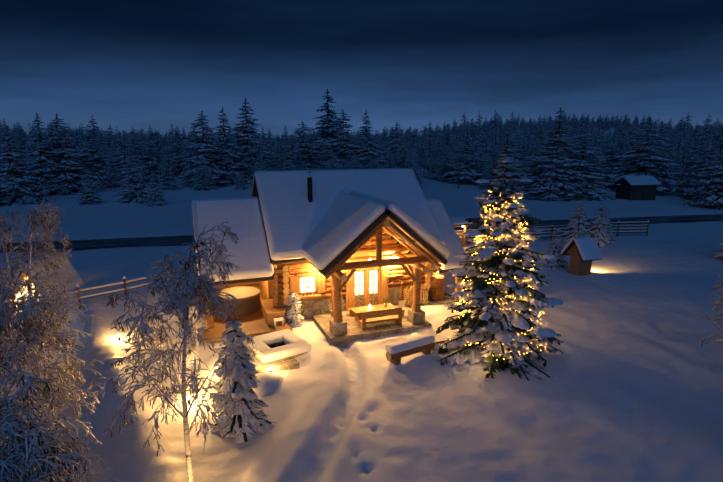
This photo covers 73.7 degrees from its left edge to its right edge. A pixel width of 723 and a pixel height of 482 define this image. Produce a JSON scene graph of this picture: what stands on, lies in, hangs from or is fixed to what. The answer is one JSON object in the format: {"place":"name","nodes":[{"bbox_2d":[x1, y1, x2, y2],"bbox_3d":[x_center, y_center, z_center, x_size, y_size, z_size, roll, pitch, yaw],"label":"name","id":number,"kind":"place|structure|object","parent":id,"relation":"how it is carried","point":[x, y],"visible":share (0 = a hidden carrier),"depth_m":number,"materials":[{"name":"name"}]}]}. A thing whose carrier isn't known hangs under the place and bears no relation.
{"place":"outdoors","nodes":[
{"label":"outdoors","id":0,"kind":"place"},
{"bbox_2d":[192,198,273,281],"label":"roof snow","id":1,"kind":"structure","parent":0,"point":[242,217],"depth_m":23.68,"materials":[{"name":"white snow"}]},
{"bbox_2d":[0,126,722,481],"bbox_3d":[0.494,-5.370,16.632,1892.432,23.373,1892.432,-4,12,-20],"label":"snow ground","id":2,"kind":"structure","parent":0,"point":[634,388],"depth_m":18.32,"materials":[{"name":"white snow"}]},
{"bbox_2d":[13,133,32,183],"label":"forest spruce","id":3,"kind":"object","parent":2,"relation":"on","point":[22,145],"visible":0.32,"depth_m":94.28,"materials":[{"name":"green plant"}]},
{"bbox_2d":[0,299,49,377],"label":"birch","id":4,"kind":"object","parent":2,"relation":"on","point":[11,336],"visible":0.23,"depth_m":16.02,"materials":[{"name":"white plant"}]},
{"bbox_2d":[0,126,51,205],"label":"spruce","id":5,"kind":"object","parent":2,"relation":"on","point":[12,185],"visible":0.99,"depth_m":70.24,"materials":[{"name":"green plant"}]},
{"bbox_2d":[0,412,83,481],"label":"conifer tree","id":6,"kind":"object","parent":2,"relation":"on","point":[29,458],"visible":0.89,"depth_m":7.20,"materials":[{"name":"white plant"}]},
{"bbox_2d":[17,112,79,195],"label":"spruce","id":7,"kind":"object","parent":2,"relation":"on","point":[48,171],"visible":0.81,"depth_m":79.39,"materials":[{"name":"green plant"}]},
{"bbox_2d":[0,280,102,469],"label":"birch","id":8,"kind":"object","parent":2,"relation":"on","point":[32,313],"visible":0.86,"depth_m":12.01,"materials":[{"name":"white plant"}]},
{"bbox_2d":[0,197,103,391],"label":"birch","id":9,"kind":"object","parent":2,"relation":"on","point":[44,220],"visible":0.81,"depth_m":17.54,"materials":[{"name":"white plant"}]},
{"bbox_2d":[25,254,84,302],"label":"roof snow","id":10,"kind":"structure","parent":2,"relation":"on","point":[75,278],"depth_m":29.60,"materials":[{"name":"white snow"}]},
{"bbox_2d":[0,355,121,481],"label":"tree","id":11,"kind":"object","parent":2,"relation":"on","point":[11,404],"visible":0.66,"depth_m":7.58,"materials":[{"name":"white plant"}]},
{"bbox_2d":[31,114,107,194],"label":"spruce","id":12,"kind":"object","parent":2,"relation":"on","point":[63,158],"visible":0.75,"depth_m":82.00,"materials":[{"name":"green plant"}]},
{"bbox_2d":[75,166,103,204],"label":"spruce","id":13,"kind":"object","parent":2,"relation":"on","point":[88,192],"visible":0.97,"depth_m":70.82,"materials":[{"name":"green plant"}]},
{"bbox_2d":[80,130,114,183],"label":"forest spruce","id":14,"kind":"object","parent":2,"relation":"on","point":[97,158],"visible":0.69,"depth_m":97.83,"materials":[{"name":"green plant"}]},
{"bbox_2d":[8,267,193,309],"bbox_3d":[-14.764,3.144,27.602,1.106,2.162,12.846,11,16,42],"label":"garden fence","id":15,"kind":"object","parent":2,"relation":"on","point":[123,283],"visible":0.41,"depth_m":27.60,"materials":[{"name":"brown wood"}]},
{"bbox_2d":[98,157,124,187],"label":"forest spruce","id":16,"kind":"object","parent":2,"relation":"on","point":[108,184],"visible":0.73,"depth_m":91.91,"materials":[{"name":"green plant"}]},
{"bbox_2d":[104,132,134,173],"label":"forest spruce","id":17,"kind":"object","parent":2,"relation":"on","point":[114,154],"visible":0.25,"depth_m":102.22,"materials":[{"name":"green plant"}]},
{"bbox_2d":[112,131,144,183],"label":"forest spruce","id":18,"kind":"object","parent":2,"relation":"on","point":[124,149],"visible":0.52,"depth_m":96.05,"materials":[{"name":"green plant"}]},
{"bbox_2d":[112,152,149,203],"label":"spruce","id":19,"kind":"object","parent":2,"relation":"on","point":[131,193],"visible":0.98,"depth_m":72.55,"materials":[{"name":"green plant"}]},
{"bbox_2d":[118,147,151,187],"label":"forest spruce","id":20,"kind":"object","parent":2,"relation":"on","point":[141,165],"visible":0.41,"depth_m":93.41,"materials":[{"name":"green plant"}]},
{"bbox_2d":[132,306,175,393],"bbox_3d":[-7.491,4.009,17.320,1.478,3.592,1.410,-3,12,-14],"label":"sapling","id":21,"kind":"object","parent":2,"relation":"on","point":[154,334],"visible":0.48,"depth_m":17.21,"materials":[{"name":"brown wood"}]},
{"bbox_2d":[142,171,167,206],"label":"spruce","id":22,"kind":"object","parent":2,"relation":"on","point":[155,198],"visible":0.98,"depth_m":70.75,"materials":[{"name":"white plant"}]},
{"bbox_2d":[134,138,177,183],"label":"forest spruce","id":23,"kind":"object","parent":2,"relation":"on","point":[154,168],"visible":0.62,"depth_m":99.65,"materials":[{"name":"green plant"}]},
{"bbox_2d":[146,135,171,183],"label":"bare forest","id":24,"kind":"object","parent":2,"relation":"on","point":[157,143],"visible":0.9,"depth_m":93.80,"materials":[{"name":"brown plant"}]},
{"bbox_2d":[85,222,249,481],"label":"birch","id":25,"kind":"object","parent":2,"relation":"on","point":[189,280],"visible":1,"depth_m":11.63,"materials":[{"name":"white plant"}]},
{"bbox_2d":[158,162,179,190],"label":"forest spruce","id":26,"kind":"object","parent":2,"relation":"on","point":[166,186],"visible":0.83,"depth_m":89.45,"materials":[{"name":"green plant"}]},
{"bbox_2d":[164,126,187,175],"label":"forest spruce","id":27,"kind":"object","parent":2,"relation":"on","point":[179,143],"visible":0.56,"depth_m":112.75,"materials":[{"name":"green plant"}]},
{"bbox_2d":[174,134,196,179],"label":"forest spruce","id":28,"kind":"object","parent":2,"relation":"on","point":[183,156],"visible":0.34,"depth_m":111.47,"materials":[{"name":"green plant"}]},
{"bbox_2d":[188,305,208,351],"bbox_3d":[-7.209,3.781,20.941,1.076,2.638,1.216,8,14,35],"label":"sapling","id":29,"kind":"object","parent":2,"relation":"on","point":[196,325],"visible":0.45,"depth_m":21.04,"materials":[{"name":"white plant"}]},
{"bbox_2d":[189,157,219,190],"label":"forest spruce","id":30,"kind":"object","parent":2,"relation":"on","point":[208,185],"visible":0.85,"depth_m":90.79,"materials":[{"name":"green plant"}]},
{"bbox_2d":[174,110,238,185],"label":"spruce","id":31,"kind":"object","parent":2,"relation":"on","point":[205,147],"visible":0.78,"depth_m":95.57,"materials":[{"name":"green plant"}]},
{"bbox_2d":[129,327,283,399],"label":"snow pillows","id":32,"kind":"object","parent":2,"relation":"on","point":[270,382],"visible":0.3,"depth_m":17.68,"materials":[{"name":"white snow"}]},
{"bbox_2d":[210,106,251,183],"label":"spruce","id":33,"kind":"object","parent":2,"relation":"on","point":[229,146],"visible":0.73,"depth_m":99.80,"materials":[{"name":"green plant"}]},
{"bbox_2d":[233,170,247,189],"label":"forest spruce","id":34,"kind":"object","parent":2,"relation":"on","point":[240,184],"visible":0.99,"depth_m":90.32,"materials":[{"name":"white plant"}]},
{"bbox_2d":[210,320,276,444],"bbox_3d":[-3.860,4.523,15.332,2.270,4.261,2.384,-2,12,-10],"label":"young spruce","id":35,"kind":"object","parent":2,"relation":"on","point":[238,380],"visible":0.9,"depth_m":14.96,"materials":[{"name":"white plant"}]},
{"bbox_2d":[235,145,252,182],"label":"forest spruce","id":36,"kind":"object","parent":2,"relation":"on","point":[247,167],"visible":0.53,"depth_m":102.39,"materials":[{"name":"green plant"}]},
{"bbox_2d":[223,98,273,182],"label":"spruce","id":37,"kind":"object","parent":2,"relation":"on","point":[246,141],"visible":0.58,"depth_m":103.95,"materials":[{"name":"green plant"}]},
{"bbox_2d":[242,332,257,363],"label":"sapling","id":38,"kind":"object","parent":2,"relation":"on","point":[247,341],"visible":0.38,"depth_m":18.10,"materials":[{"name":"white wood"}]},
{"bbox_2d":[249,151,265,186],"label":"forest spruce","id":39,"kind":"object","parent":2,"relation":"on","point":[258,166],"visible":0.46,"depth_m":95.33,"materials":[{"name":"green plant"}]},
{"bbox_2d":[265,140,283,170],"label":"forest spruce","id":40,"kind":"object","parent":2,"relation":"on","point":[275,156],"visible":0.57,"depth_m":105.69,"materials":[{"name":"green plant"}]},
{"bbox_2d":[253,359,298,374],"bbox_3d":[-3.420,5.090,18.957,2.000,0.300,0.350,-8,14,-34],"label":"bench","id":41,"kind":"object","parent":2,"relation":"on","point":[291,364],"visible":0.43,"depth_m":19.04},
{"bbox_2d":[251,342,306,364],"bbox_3d":[-3.699,4.948,21.162,1.920,0.620,1.920,-8,14,-34],"label":"fire pit","id":42,"kind":"object","parent":2,"relation":"on","point":[288,358],"visible":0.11,"depth_m":20.48,"materials":[{"name":"grey stone"}]},
{"bbox_2d":[246,329,310,362],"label":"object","id":43,"kind":"object","parent":42,"relation":"on","point":[296,344],"visible":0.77,"depth_m":20.64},
{"bbox_2d":[273,135,310,169],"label":"forest spruce","id":44,"kind":"object","parent":2,"relation":"on","point":[288,157],"visible":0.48,"depth_m":105.90,"materials":[{"name":"green plant"}]},
{"bbox_2d":[286,292,304,327],"bbox_3d":[-3.330,3.556,24.174,1.013,2.135,0.967,3,12,13],"label":"thuja","id":45,"kind":"object","parent":2,"relation":"on","point":[294,316],"visible":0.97,"depth_m":23.93,"materials":[{"name":"white plant"}]},
{"bbox_2d":[279,122,326,169],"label":"forest spruce","id":46,"kind":"object","parent":2,"relation":"on","point":[303,152],"visible":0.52,"depth_m":114.16,"materials":[{"name":"green plant"}]},
{"bbox_2d":[307,88,351,165],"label":"spruce","id":47,"kind":"object","parent":2,"relation":"on","point":[323,128],"visible":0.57,"depth_m":126.88,"materials":[{"name":"green plant"}]},
{"bbox_2d":[206,290,454,346],"bbox_3d":[-1.704,3.345,27.448,14.050,1.550,10.400,-4,12,-20],"label":"cabin stone base","id":48,"kind":"object","parent":2,"relation":"on","point":[309,309],"visible":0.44,"depth_m":24.14,"materials":[{"name":"grey stone"}]},
{"bbox_2d":[194,219,459,341],"bbox_3d":[-1.750,0.232,26.775,14.464,6.640,11.115,-4,12,-20],"label":"log cabin","id":49,"kind":"object","parent":48,"relation":"on","point":[378,246],"visible":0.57,"depth_m":23.89,"materials":[{"name":"brown wood"}]},
{"bbox_2d":[192,215,273,286],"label":"wing roof deck","id":50,"kind":"structure","parent":49,"relation":"attached to","point":[239,281],"depth_m":22.91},
{"bbox_2d":[218,286,259,315],"bbox_3d":[-6.538,3.174,25.822,2.240,1.010,2.240,-4,12,-20],"label":"hot tub","id":51,"kind":"object","parent":49,"relation":"on","point":[248,297],"visible":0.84,"depth_m":25.12,"materials":[{"name":"brown wood"}]},
{"bbox_2d":[260,280,285,326],"bbox_3d":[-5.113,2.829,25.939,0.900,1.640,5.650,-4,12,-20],"label":"terrace chest","id":52,"kind":"object","parent":49,"relation":"on","point":[270,313],"visible":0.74,"depth_m":24.40,"materials":[{"name":"brown wood"}]},
{"bbox_2d":[254,176,305,264],"bbox_3d":[-0.687,-1.510,26.410,9.480,3.992,4.466,-4,12,-20],"label":"roof edge","id":53,"kind":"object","parent":49,"relation":"on","point":[288,261],"depth_m":23.60,"materials":[{"name":"brown wood"}]},
{"bbox_2d":[307,172,312,201],"bbox_3d":[-2.720,-2.375,25.490,0.340,2.540,0.340,-4,12,-20],"label":"chimney pipe","id":54,"kind":"object","parent":53,"relation":"on","point":[309,188],"visible":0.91,"depth_m":25.30,"materials":[{"name":"black metal"}]},
{"bbox_2d":[255,169,444,260],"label":"roof snow","id":55,"kind":"structure","parent":53,"relation":"on","point":[292,215],"depth_m":26.01,"materials":[{"name":"white snow"}]},
{"bbox_2d":[298,275,316,294],"bbox_3d":[-2.769,2.218,24.678,0.960,0.980,0.130,-4,12,-20],"label":"front window","id":56,"kind":"structure","parent":49,"relation":"attached to","point":[307,284],"depth_m":24.70,"materials":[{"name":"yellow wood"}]},
{"bbox_2d":[290,267,400,310],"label":"door frames","id":57,"kind":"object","parent":49,"relation":"attached to","point":[392,296],"depth_m":25.59,"materials":[{"name":"brown wood"}]},
{"bbox_2d":[305,208,390,276],"bbox_3d":[-1.292,-0.512,24.063,3.304,2.809,6.330,-4,12,-20],"label":"porch roof edge","id":58,"kind":"object","parent":49,"relation":"on","point":[353,245],"visible":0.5,"depth_m":21.15,"materials":[{"name":"brown wood"}]},
{"bbox_2d":[301,192,384,269],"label":"porch roof snow","id":59,"kind":"structure","parent":58,"relation":"on","point":[346,221],"depth_m":21.96,"materials":[{"name":"white snow"}]},
{"bbox_2d":[354,270,364,307],"bbox_3d":[-0.130,2.582,25.751,0.690,2.160,0.130,-4,12,-20],"label":"french door","id":60,"kind":"structure","parent":49,"relation":"attached to","point":[359,282],"depth_m":25.72,"materials":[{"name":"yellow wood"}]},
{"bbox_2d":[369,268,378,304],"bbox_3d":[0.634,2.526,26.029,0.660,2.160,0.130,-4,12,-20],"label":"french door","id":61,"kind":"structure","parent":49,"relation":"attached to","point":[373,281],"depth_m":26.01,"materials":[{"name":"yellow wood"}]},
{"bbox_2d":[385,209,447,264],"bbox_3d":[1.476,-0.716,25.070,3.304,2.809,6.330,-4,12,-20],"label":"porch roof","id":62,"kind":"object","parent":49,"relation":"on","point":[414,236],"visible":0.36,"depth_m":22.21,"materials":[{"name":"brown wood"}]},
{"bbox_2d":[349,191,449,257],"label":"porch roof snow","id":63,"kind":"structure","parent":62,"relation":"on","point":[415,226],"depth_m":22.25,"materials":[{"name":"white snow"}]},
{"bbox_2d":[313,305,430,337],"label":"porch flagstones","id":64,"kind":"object","parent":48,"relation":"on","point":[353,328],"visible":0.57,"depth_m":23.83,"materials":[{"name":"stone"}]},
{"bbox_2d":[347,303,401,329],"bbox_3d":[0.635,3.564,24.362,2.200,0.894,2.220,-4,12,-20],"label":"table","id":65,"kind":"object","parent":64,"relation":"on","point":[364,315],"visible":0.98,"depth_m":23.60,"materials":[{"name":"brown wood"}]},
{"bbox_2d":[386,267,413,306],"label":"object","id":66,"kind":"object","parent":64,"relation":"on","point":[401,303],"visible":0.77,"depth_m":26.20,"materials":[{"name":"brown wood"}]},
{"bbox_2d":[402,272,444,305],"bbox_3d":[3.500,2.758,27.435,3.244,1.436,1.320,-11,16,-43],"label":"firewood","id":67,"kind":"object","parent":48,"relation":"on","point":[435,291],"visible":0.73,"depth_m":26.99,"materials":[{"name":"brown wood"}]},
{"bbox_2d":[316,110,367,169],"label":"spruce","id":68,"kind":"object","parent":2,"relation":"on","point":[341,140],"visible":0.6,"depth_m":114.34,"materials":[{"name":"green plant"}]},
{"bbox_2d":[348,110,387,168],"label":"spruce","id":69,"kind":"object","parent":2,"relation":"on","point":[366,143],"visible":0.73,"depth_m":114.48,"materials":[{"name":"green plant"}]},
{"bbox_2d":[377,123,415,168],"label":"spruce","id":70,"kind":"object","parent":2,"relation":"on","point":[395,142],"visible":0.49,"depth_m":114.96,"materials":[{"name":"green plant"}]},
{"bbox_2d":[393,145,407,167],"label":"forest spruce","id":71,"kind":"object","parent":2,"relation":"on","point":[400,164],"visible":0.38,"depth_m":111.30,"materials":[{"name":"green plant"}]},
{"bbox_2d":[386,342,433,364],"bbox_3d":[2.080,4.733,20.477,2.300,0.620,0.450,-7,13,-32],"label":"log bench","id":72,"kind":"object","parent":2,"relation":"on","point":[395,359],"visible":0.79,"depth_m":20.16,"materials":[{"name":"brown wood"}]},
{"bbox_2d":[403,157,425,188],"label":"forest spruce","id":73,"kind":"object","parent":2,"relation":"on","point":[409,166],"visible":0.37,"depth_m":92.55,"materials":[{"name":"green plant"}]},
{"bbox_2d":[423,154,436,178],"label":"forest spruce","id":74,"kind":"object","parent":2,"relation":"on","point":[430,167],"visible":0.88,"depth_m":113.46,"materials":[{"name":"green plant"}]},
{"bbox_2d":[427,143,458,180],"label":"forest spruce","id":75,"kind":"object","parent":2,"relation":"on","point":[438,173],"visible":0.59,"depth_m":109.40,"materials":[{"name":"green plant"}]},
{"bbox_2d":[446,150,470,188],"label":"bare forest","id":76,"kind":"object","parent":2,"relation":"on","point":[461,162],"visible":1,"depth_m":91.57,"materials":[{"name":"brown plant"}]},
{"bbox_2d":[437,132,488,184],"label":"forest spruce","id":77,"kind":"object","parent":2,"relation":"on","point":[465,177],"visible":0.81,"depth_m":103.27,"materials":[{"name":"green plant"}]},
{"bbox_2d":[477,158,498,188],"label":"forest spruce","id":78,"kind":"object","parent":2,"relation":"on","point":[486,173],"visible":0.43,"depth_m":94.89,"materials":[{"name":"green plant"}]},
{"bbox_2d":[430,138,563,382],"bbox_3d":[5.765,0.589,20.102,5.710,9.591,5.799,-4,12,-20],"label":"christmas tree","id":79,"kind":"object","parent":2,"relation":"on","point":[500,295],"visible":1,"depth_m":19.46,"materials":[{"name":"green plant"}]},
{"bbox_2d":[517,137,532,162],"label":"forest spruce","id":80,"kind":"object","parent":2,"relation":"on","point":[526,153],"visible":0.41,"depth_m":120.18,"materials":[{"name":"green plant"}]},
{"bbox_2d":[525,120,552,150],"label":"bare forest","id":81,"kind":"object","parent":2,"relation":"on","point":[530,142],"visible":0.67,"depth_m":161.53,"materials":[{"name":"brown plant"}]},
{"bbox_2d":[455,220,648,244],"bbox_3d":[16.881,-0.610,44.800,23.156,1.982,0.450,-2,12,-12],"label":"paddock fence","id":82,"kind":"object","parent":2,"relation":"on","point":[644,225],"visible":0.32,"depth_m":45.64,"materials":[{"name":"brown wood"}]},
{"bbox_2d":[541,228,568,269],"bbox_3d":[14.385,0.791,35.836,2.079,3.659,2.092,-3,12,-15],"label":"young spruce","id":83,"kind":"object","parent":2,"relation":"on","point":[555,247],"visible":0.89,"depth_m":35.40,"materials":[{"name":"white plant"}]},
{"bbox_2d":[515,126,597,201],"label":"spruce","id":84,"kind":"object","parent":2,"relation":"on","point":[563,183],"visible":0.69,"depth_m":77.66,"materials":[{"name":"green plant"}]},
{"bbox_2d":[516,108,600,201],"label":"spruce","id":85,"kind":"object","parent":2,"relation":"on","point":[547,178],"visible":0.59,"depth_m":78.07,"materials":[{"name":"green plant"}]},
{"bbox_2d":[562,201,590,245],"bbox_3d":[19.043,-1.248,42.584,2.662,4.725,2.640,-3,12,-13],"label":"young spruce","id":86,"kind":"object","parent":2,"relation":"on","point":[578,228],"visible":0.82,"depth_m":42.21,"materials":[{"name":"white plant"}]},
{"bbox_2d":[569,254,591,275],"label":"shed","id":87,"kind":"structure","parent":2,"relation":"on","point":[578,266],"depth_m":33.61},
{"bbox_2d":[568,125,620,200],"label":"spruce","id":88,"kind":"object","parent":2,"relation":"on","point":[594,181],"visible":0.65,"depth_m":79.12,"materials":[{"name":"green plant"}]},
{"bbox_2d":[588,203,610,246],"bbox_3d":[21.268,-1.132,42.601,2.598,4.625,2.675,6,13,27],"label":"young spruce","id":89,"kind":"object","parent":2,"relation":"on","point":[599,226],"visible":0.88,"depth_m":42.30,"materials":[{"name":"white plant"}]},
{"bbox_2d":[594,139,623,183],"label":"forest spruce","id":90,"kind":"object","parent":2,"relation":"on","point":[609,163],"visible":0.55,"depth_m":101.53,"materials":[{"name":"green plant"}]},
{"bbox_2d":[597,133,632,171],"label":"forest spruce","id":91,"kind":"object","parent":2,"relation":"on","point":[623,142],"visible":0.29,"depth_m":109.04,"materials":[{"name":"green plant"}]},
{"bbox_2d":[615,185,656,199],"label":"hay barn","id":92,"kind":"structure","parent":2,"relation":"on","point":[626,192],"depth_m":78.96,"materials":[{"name":"brown wood"}]},
{"bbox_2d":[622,177,660,185],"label":"shed roof","id":93,"kind":"structure","parent":92,"relation":"on","point":[641,185],"depth_m":78.29,"materials":[{"name":"brown wood"}]},
{"bbox_2d":[623,176,660,184],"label":"roof snow","id":94,"kind":"structure","parent":93,"relation":"on","point":[641,180],"depth_m":78.63,"materials":[{"name":"white snow"}]},
{"bbox_2d":[605,116,686,194],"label":"spruce","id":95,"kind":"object","parent":2,"relation":"on","point":[648,163],"visible":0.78,"depth_m":88.92,"materials":[{"name":"green plant"}]},
{"bbox_2d":[649,120,675,157],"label":"forest spruce","id":96,"kind":"object","parent":2,"relation":"on","point":[664,141],"visible":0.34,"depth_m":122.89,"materials":[{"name":"green plant"}]},
{"bbox_2d":[652,131,675,178],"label":"forest spruce","id":97,"kind":"object","parent":2,"relation":"on","point":[659,142],"visible":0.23,"depth_m":108.85,"materials":[{"name":"green plant"}]},
{"bbox_2d":[669,152,703,192],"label":"forest spruce","id":98,"kind":"object","parent":2,"relation":"on","point":[688,168],"visible":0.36,"depth_m":90.25,"materials":[{"name":"green plant"}]},
{"bbox_2d":[674,134,711,176],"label":"forest spruce","id":99,"kind":"object","parent":2,"relation":"on","point":[703,144],"visible":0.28,"depth_m":104.35,"materials":[{"name":"green plant"}]},
{"bbox_2d":[672,122,722,196],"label":"spruce","id":100,"kind":"object","parent":2,"relation":"on","point":[707,159],"visible":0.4,"depth_m":81.89,"materials":[{"name":"green plant"}]},
{"bbox_2d":[682,148,722,198],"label":"spruce","id":101,"kind":"object","parent":2,"relation":"on","point":[693,189],"visible":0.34,"depth_m":77.49,"materials":[{"name":"green plant"}]},
{"bbox_2d":[683,151,722,209],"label":"spruce","id":102,"kind":"object","parent":2,"relation":"on","point":[713,198],"visible":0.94,"depth_m":68.82,"materials":[{"name":"green plant"}]},
{"bbox_2d":[693,291,722,346],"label":"conifer tree","id":103,"kind":"object","parent":2,"relation":"on","point":[720,303],"visible":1,"depth_m":18.95,"materials":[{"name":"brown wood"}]},
{"bbox_2d":[0,214,722,252],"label":"road","id":104,"kind":"structure","parent":0,"point":[123,242],"depth_m":46.64,"materials":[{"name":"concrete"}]},
{"bbox_2d":[0,0,722,138],"label":"sky","id":105,"kind":"structure","parent":0,"point":[123,64],"materials":[{"name":"blue"}]},
{"bbox_2d":[385,333,434,353],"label":"snow","id":106,"kind":"structure","parent":0,"point":[408,343],"depth_m":20.16,"materials":[{"name":"white snow"}]},
{"bbox_2d":[427,200,468,269],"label":"roof","id":107,"kind":"structure","parent":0,"point":[453,245],"depth_m":27.55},
{"bbox_2d":[574,237,602,260],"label":"snowy shed roof","id":108,"kind":"structure","parent":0,"point":[588,248],"depth_m":32.98,"materials":[{"name":"white snow"}]},
{"bbox_3d":[7.952,-1.550,41.186,3.800,0.445,0.810,-4,12,-20],"label":"gate roof deck","id":109,"kind":"object","parent":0,"visible":0},
{"bbox_2d":[450,217,474,224],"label":"snow","id":110,"kind":"structure","parent":109,"relation":"on","point":[458,221],"depth_m":41.05,"materials":[{"name":"white snow"}]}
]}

